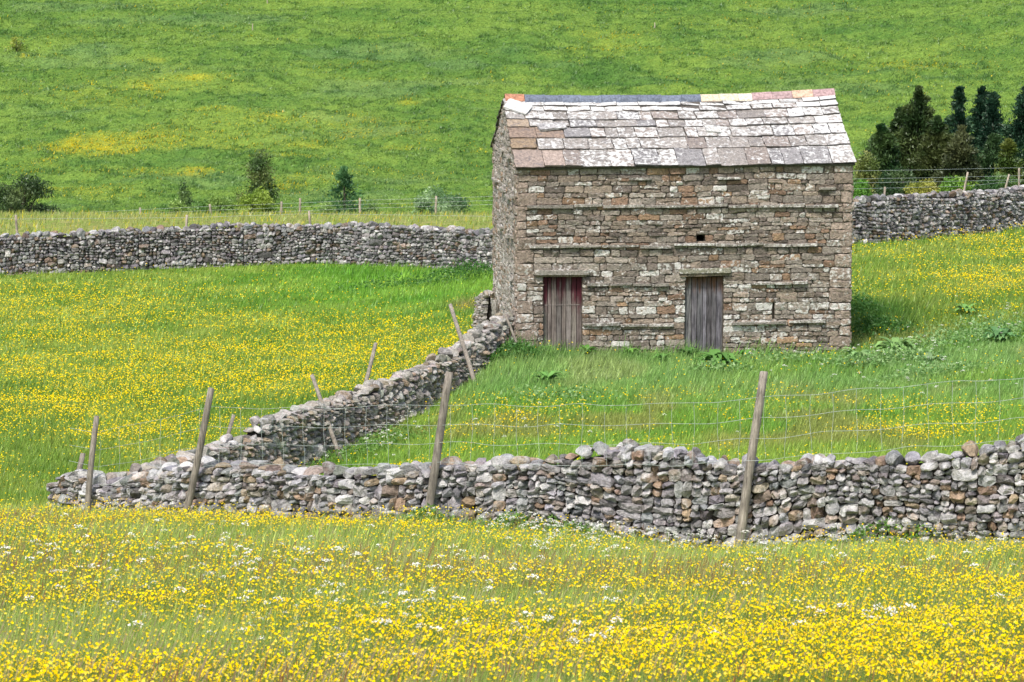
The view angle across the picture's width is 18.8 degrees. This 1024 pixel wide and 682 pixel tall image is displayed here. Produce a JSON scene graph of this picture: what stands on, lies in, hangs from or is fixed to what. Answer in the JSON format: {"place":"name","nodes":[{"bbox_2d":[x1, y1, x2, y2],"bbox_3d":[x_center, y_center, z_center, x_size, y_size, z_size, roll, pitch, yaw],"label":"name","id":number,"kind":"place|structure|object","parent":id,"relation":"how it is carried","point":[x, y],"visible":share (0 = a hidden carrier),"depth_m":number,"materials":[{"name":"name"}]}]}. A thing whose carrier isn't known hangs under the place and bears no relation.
{"place":"outdoors","nodes":[
{"label":"outdoors","id":0,"kind":"place"},
{"bbox_2d":[0,0,1023,214],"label":"hill","id":1,"kind":"structure","parent":0,"point":[351,73],"depth_m":359.28,"materials":[{"name":"green plant"}]},
{"bbox_2d":[3,35,28,51],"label":"shrub","id":2,"kind":"object","parent":1,"relation":"on","point":[16,46],"visible":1,"depth_m":366.52,"materials":[{"name":"green plant"}]},
{"bbox_2d":[0,214,1023,536],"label":"ground","id":3,"kind":"structure","parent":0,"point":[316,280],"depth_m":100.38,"materials":[{"name":"green plant"}]},
{"bbox_2d":[0,173,62,213],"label":"shrub","id":4,"kind":"object","parent":3,"relation":"on","point":[11,198],"visible":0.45,"depth_m":210.82,"materials":[{"name":"green plant"}]},
{"bbox_2d":[76,453,84,469],"bbox_3d":[-8.533,3.138,59.640,0.764,1.935,0.130,-7,11,-39],"label":"fence post","id":5,"kind":"object","parent":3,"relation":"on","point":[81,460],"visible":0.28,"depth_m":59.66,"materials":[{"name":"grey wood"}]},
{"bbox_2d":[149,199,192,213],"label":"shrub","id":6,"kind":"object","parent":3,"relation":"on","point":[175,205],"visible":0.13,"depth_m":214.85,"materials":[{"name":"green plant"}]},
{"bbox_2d":[177,178,194,211],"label":"shrub","id":7,"kind":"object","parent":3,"relation":"on","point":[182,194],"visible":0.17,"depth_m":222.79,"materials":[{"name":"green plant"}]},
{"bbox_2d":[189,195,237,213],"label":"shrub","id":8,"kind":"object","parent":3,"relation":"on","point":[220,204],"visible":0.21,"depth_m":212.86,"materials":[{"name":"green plant"}]},
{"bbox_2d":[15,211,444,232],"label":"wire fence","id":9,"kind":"object","parent":3,"relation":"on","point":[186,221],"visible":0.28,"depth_m":122.29,"materials":[{"name":"grey metal"}]},
{"bbox_2d":[226,414,234,433],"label":"fence post","id":10,"kind":"object","parent":3,"relation":"on","point":[231,424],"visible":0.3,"depth_m":67.14,"materials":[{"name":"grey wood"}]},
{"bbox_2d":[0,209,491,236],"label":"grass strip","id":11,"kind":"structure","parent":3,"relation":"on","point":[185,213],"depth_m":166.04,"materials":[{"name":"plant"}]},
{"bbox_2d":[0,221,492,274],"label":"dry stone wall","id":12,"kind":"structure","parent":3,"relation":"on","point":[191,245],"depth_m":120.80,"materials":[{"name":"grey stone"}]},
{"bbox_2d":[231,146,283,211],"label":"windblown tree","id":13,"kind":"object","parent":3,"relation":"on","point":[259,170],"visible":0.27,"depth_m":215.31,"materials":[{"name":"green plant"}]},
{"bbox_2d":[232,186,285,213],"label":"shrub","id":14,"kind":"object","parent":3,"relation":"on","point":[255,197],"visible":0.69,"depth_m":205.57,"materials":[{"name":"green plant"}]},
{"bbox_2d":[48,196,492,214],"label":"wire fence","id":15,"kind":"object","parent":3,"relation":"on","point":[281,206],"visible":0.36,"depth_m":184.93,"materials":[{"name":"grey metal"}]},
{"bbox_2d":[113,312,513,477],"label":"dry stone wall","id":16,"kind":"structure","parent":3,"relation":"on","point":[400,393],"depth_m":71.41,"materials":[{"name":"grey stone"}]},
{"bbox_2d":[314,199,334,214],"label":"shrub","id":17,"kind":"object","parent":3,"relation":"on","point":[326,207],"visible":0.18,"depth_m":212.69,"materials":[{"name":"green plant"}]},
{"bbox_2d":[310,374,341,459],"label":"fence post","id":18,"kind":"object","parent":3,"relation":"on","point":[329,426],"visible":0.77,"depth_m":70.03,"materials":[{"name":"grey wood"}]},
{"bbox_2d":[312,165,367,213],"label":"conifer tree","id":19,"kind":"object","parent":3,"relation":"on","point":[343,176],"visible":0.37,"depth_m":215.59,"materials":[{"name":"green plant"}]},
{"bbox_2d":[364,343,377,380],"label":"fence post","id":20,"kind":"object","parent":3,"relation":"on","point":[370,364],"visible":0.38,"depth_m":73.67,"materials":[{"name":"grey wood"}]},
{"bbox_2d":[362,203,379,213],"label":"shrub","id":21,"kind":"object","parent":3,"relation":"on","point":[371,207],"visible":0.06,"depth_m":215.01,"materials":[{"name":"green plant"}]},
{"bbox_2d":[409,184,472,214],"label":"shrub","id":22,"kind":"object","parent":3,"relation":"on","point":[452,203],"visible":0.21,"depth_m":215.66,"materials":[{"name":"green plant"}]},
{"bbox_2d":[449,303,475,381],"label":"fence post","id":23,"kind":"object","parent":3,"relation":"on","point":[464,349],"visible":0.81,"depth_m":77.66,"materials":[{"name":"grey wood"}]},
{"bbox_2d":[471,290,493,327],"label":"dry stone wall","id":24,"kind":"structure","parent":3,"relation":"on","point":[483,307],"depth_m":86.11,"materials":[{"name":"grey stone"}]},
{"bbox_2d":[492,299,497,315],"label":"gate stone","id":25,"kind":"object","parent":3,"relation":"on","point":[494,306],"visible":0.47,"depth_m":84.61,"materials":[{"name":"grey stone"}]},
{"bbox_2d":[504,314,516,341],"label":"fence post","id":26,"kind":"object","parent":3,"relation":"on","point":[510,326],"visible":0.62,"depth_m":80.54,"materials":[{"name":"grey wood"}]},
{"bbox_2d":[0,513,1022,674],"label":"meadow umbels","id":27,"kind":"object","parent":3,"relation":"on","point":[491,587],"visible":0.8,"depth_m":28.35,"materials":[{"name":"white plant"}]},
{"bbox_2d":[0,499,1023,681],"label":"meadow buttercups","id":28,"kind":"object","parent":3,"relation":"on","point":[737,637],"visible":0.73,"depth_m":22.92,"materials":[{"name":"yellow plant"}]},
{"bbox_2d":[0,503,1023,681],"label":"meadow grass","id":29,"kind":"structure","parent":3,"relation":"on","point":[281,536],"depth_m":28.58,"materials":[{"name":"green plant"}]},
{"bbox_2d":[0,221,1023,514],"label":"field buttercups","id":30,"kind":"object","parent":3,"relation":"on","point":[232,369],"visible":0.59,"depth_m":87.68,"materials":[{"name":"yellow plant"}]},
{"bbox_2d":[0,507,1023,681],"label":"red sorrel","id":31,"kind":"object","parent":3,"relation":"on","point":[389,568],"visible":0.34,"depth_m":30.36,"materials":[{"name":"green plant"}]},
{"bbox_2d":[46,434,1023,550],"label":"dry stone wall","id":32,"kind":"structure","parent":3,"relation":"on","point":[983,490],"depth_m":51.02,"materials":[{"name":"grey stone"}]},
{"bbox_2d":[528,370,564,381],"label":"dock plant","id":33,"kind":"object","parent":3,"relation":"on","point":[546,374],"visible":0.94,"depth_m":75.51,"materials":[{"name":"green plant"}]},
{"bbox_2d":[71,371,1023,549],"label":"wire fence","id":34,"kind":"object","parent":3,"relation":"on","point":[754,438],"visible":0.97,"depth_m":52.10,"materials":[{"name":"grey wood"}]},
{"bbox_2d":[104,295,1019,552],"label":"wallside umbels","id":35,"kind":"object","parent":3,"relation":"on","point":[579,528],"visible":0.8,"depth_m":51.13,"materials":[{"name":"white plant"}]},
{"bbox_2d":[579,345,596,352],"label":"dock plant","id":36,"kind":"object","parent":3,"relation":"on","point":[587,347],"visible":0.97,"depth_m":80.69,"materials":[{"name":"green plant"}]},
{"bbox_2d":[298,421,944,550],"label":"wallside weeds","id":37,"kind":"object","parent":3,"relation":"on","point":[398,433],"visible":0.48,"depth_m":52.01,"materials":[{"name":"green plant"}]},
{"bbox_2d":[308,258,943,367],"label":"nettle patch","id":38,"kind":"object","parent":3,"relation":"on","point":[878,322],"visible":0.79,"depth_m":88.24,"materials":[{"name":"green plant"}]},
{"bbox_2d":[619,347,637,352],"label":"dock plant","id":39,"kind":"object","parent":3,"relation":"on","point":[629,349],"visible":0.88,"depth_m":80.79,"materials":[{"name":"green plant"}]},
{"bbox_2d":[652,353,672,359],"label":"dock plant","id":40,"kind":"object","parent":3,"relation":"on","point":[663,354],"visible":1,"depth_m":79.79,"materials":[{"name":"green plant"}]},
{"bbox_2d":[490,88,856,353],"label":"stone barn","id":41,"kind":"structure","parent":3,"relation":"on","point":[717,221],"depth_m":81.24,"materials":[{"name":"stone"}]},
{"bbox_2d":[544,277,579,349],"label":"door","id":42,"kind":"structure","parent":41,"relation":"in","point":[570,317],"depth_m":81.10,"materials":[{"name":"wood"}]},
{"bbox_2d":[685,276,720,351],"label":"door","id":43,"kind":"structure","parent":41,"relation":"in","point":[709,333],"depth_m":81.56,"materials":[{"name":"grey wood"}]},
{"bbox_2d":[676,346,700,355],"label":"dock plant","id":44,"kind":"object","parent":3,"relation":"on","point":[689,350],"visible":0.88,"depth_m":80.86,"materials":[{"name":"green plant"}]},
{"bbox_2d":[689,349,743,365],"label":"dock plant","id":45,"kind":"object","parent":3,"relation":"on","point":[717,354],"visible":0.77,"depth_m":78.24,"materials":[{"name":"green plant"}]},
{"bbox_2d":[449,307,1023,413],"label":"field weeds","id":46,"kind":"object","parent":3,"relation":"on","point":[888,355],"visible":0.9,"depth_m":79.35,"materials":[{"name":"green plant"}]},
{"bbox_2d":[736,349,755,355],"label":"dock plant","id":47,"kind":"object","parent":3,"relation":"on","point":[742,352],"visible":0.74,"depth_m":80.97,"materials":[{"name":"green plant"}]},
{"bbox_2d":[839,347,874,357],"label":"dock plant","id":48,"kind":"object","parent":3,"relation":"on","point":[854,353],"visible":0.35,"depth_m":80.13,"materials":[{"name":"green plant"}]},
{"bbox_2d":[852,179,872,198],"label":"shrub","id":49,"kind":"object","parent":3,"relation":"on","point":[859,184],"visible":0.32,"depth_m":186.41,"materials":[{"name":"green plant"}]},
{"bbox_2d":[853,150,883,194],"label":"shrub","id":50,"kind":"object","parent":3,"relation":"on","point":[865,165],"visible":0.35,"depth_m":200.30,"materials":[{"name":"green plant"}]},
{"bbox_2d":[853,122,909,186],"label":"conifer tree","id":51,"kind":"object","parent":3,"relation":"on","point":[884,148],"visible":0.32,"depth_m":211.97,"materials":[{"name":"green plant"}]},
{"bbox_2d":[867,336,920,351],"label":"dock plant","id":52,"kind":"object","parent":3,"relation":"on","point":[888,340],"visible":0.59,"depth_m":81.16,"materials":[{"name":"green plant"}]},
{"bbox_2d":[872,166,916,195],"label":"shrub","id":53,"kind":"object","parent":3,"relation":"on","point":[898,182],"visible":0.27,"depth_m":196.50,"materials":[{"name":"green plant"}]},
{"bbox_2d":[886,106,919,170],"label":"conifer tree","id":54,"kind":"object","parent":3,"relation":"on","point":[892,127],"visible":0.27,"depth_m":215.91,"materials":[{"name":"green plant"}]},
{"bbox_2d":[888,85,953,182],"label":"conifer tree","id":55,"kind":"object","parent":3,"relation":"on","point":[914,126],"visible":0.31,"depth_m":214.62,"materials":[{"name":"green plant"}]},
{"bbox_2d":[903,178,939,197],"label":"shrub","id":56,"kind":"object","parent":3,"relation":"on","point":[925,186],"visible":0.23,"depth_m":190.61,"materials":[{"name":"green plant"}]},
{"bbox_2d":[902,114,955,182],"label":"conifer tree","id":57,"kind":"object","parent":3,"relation":"on","point":[937,137],"visible":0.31,"depth_m":212.84,"materials":[{"name":"green plant"}]},
{"bbox_2d":[915,352,948,363],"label":"dock plant","id":58,"kind":"object","parent":3,"relation":"on","point":[930,356],"visible":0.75,"depth_m":78.15,"materials":[{"name":"green plant"}]},
{"bbox_2d":[852,185,1023,243],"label":"dry stone wall","id":59,"kind":"structure","parent":3,"relation":"on","point":[877,217],"depth_m":110.38,"materials":[{"name":"grey stone"}]},
{"bbox_2d":[862,167,1023,194],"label":"wire fence","id":60,"kind":"object","parent":3,"relation":"on","point":[966,178],"visible":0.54,"depth_m":113.36,"materials":[{"name":"grey wood"}]},
{"bbox_2d":[937,175,979,192],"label":"shrub","id":61,"kind":"object","parent":3,"relation":"on","point":[953,182],"visible":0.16,"depth_m":192.32,"materials":[{"name":"green plant"}]},
{"bbox_2d":[929,124,989,192],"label":"conifer tree","id":62,"kind":"object","parent":3,"relation":"on","point":[959,159],"visible":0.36,"depth_m":206.03,"materials":[{"name":"green plant"}]},
{"bbox_2d":[944,85,980,156],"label":"conifer tree","id":63,"kind":"object","parent":3,"relation":"on","point":[958,105],"visible":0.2,"depth_m":221.87,"materials":[{"name":"green plant"}]},
{"bbox_2d":[950,303,984,312],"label":"dock plant","id":64,"kind":"object","parent":3,"relation":"on","point":[968,308],"visible":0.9,"depth_m":87.84,"materials":[{"name":"green plant"}]},
{"bbox_2d":[966,85,1002,146],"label":"conifer tree","id":65,"kind":"object","parent":3,"relation":"on","point":[979,103],"visible":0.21,"depth_m":223.76,"materials":[{"name":"green plant"}]},
{"bbox_2d":[973,90,1007,165],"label":"conifer tree","id":66,"kind":"object","parent":3,"relation":"on","point":[993,115],"visible":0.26,"depth_m":221.87,"materials":[{"name":"green plant"}]},
{"bbox_2d":[969,171,1023,190],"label":"shrub","id":67,"kind":"object","parent":3,"relation":"on","point":[996,180],"visible":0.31,"depth_m":192.38,"materials":[{"name":"green plant"}]},
{"bbox_2d":[973,132,1023,179],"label":"conifer tree","id":68,"kind":"object","parent":3,"relation":"on","point":[991,156],"visible":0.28,"depth_m":210.10,"materials":[{"name":"green plant"}]},
{"bbox_2d":[981,326,1018,340],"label":"dock plant","id":69,"kind":"object","parent":3,"relation":"on","point":[1004,331],"visible":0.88,"depth_m":80.83,"materials":[{"name":"green plant"}]},
{"bbox_2d":[982,86,1023,178],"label":"conifer tree","id":70,"kind":"object","parent":3,"relation":"on","point":[1015,131],"visible":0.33,"depth_m":217.76,"materials":[{"name":"green plant"}]},
{"bbox_2d":[987,137,1023,191],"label":"conifer tree","id":71,"kind":"object","parent":3,"relation":"on","point":[1010,163],"visible":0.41,"depth_m":200.21,"materials":[{"name":"green plant"}]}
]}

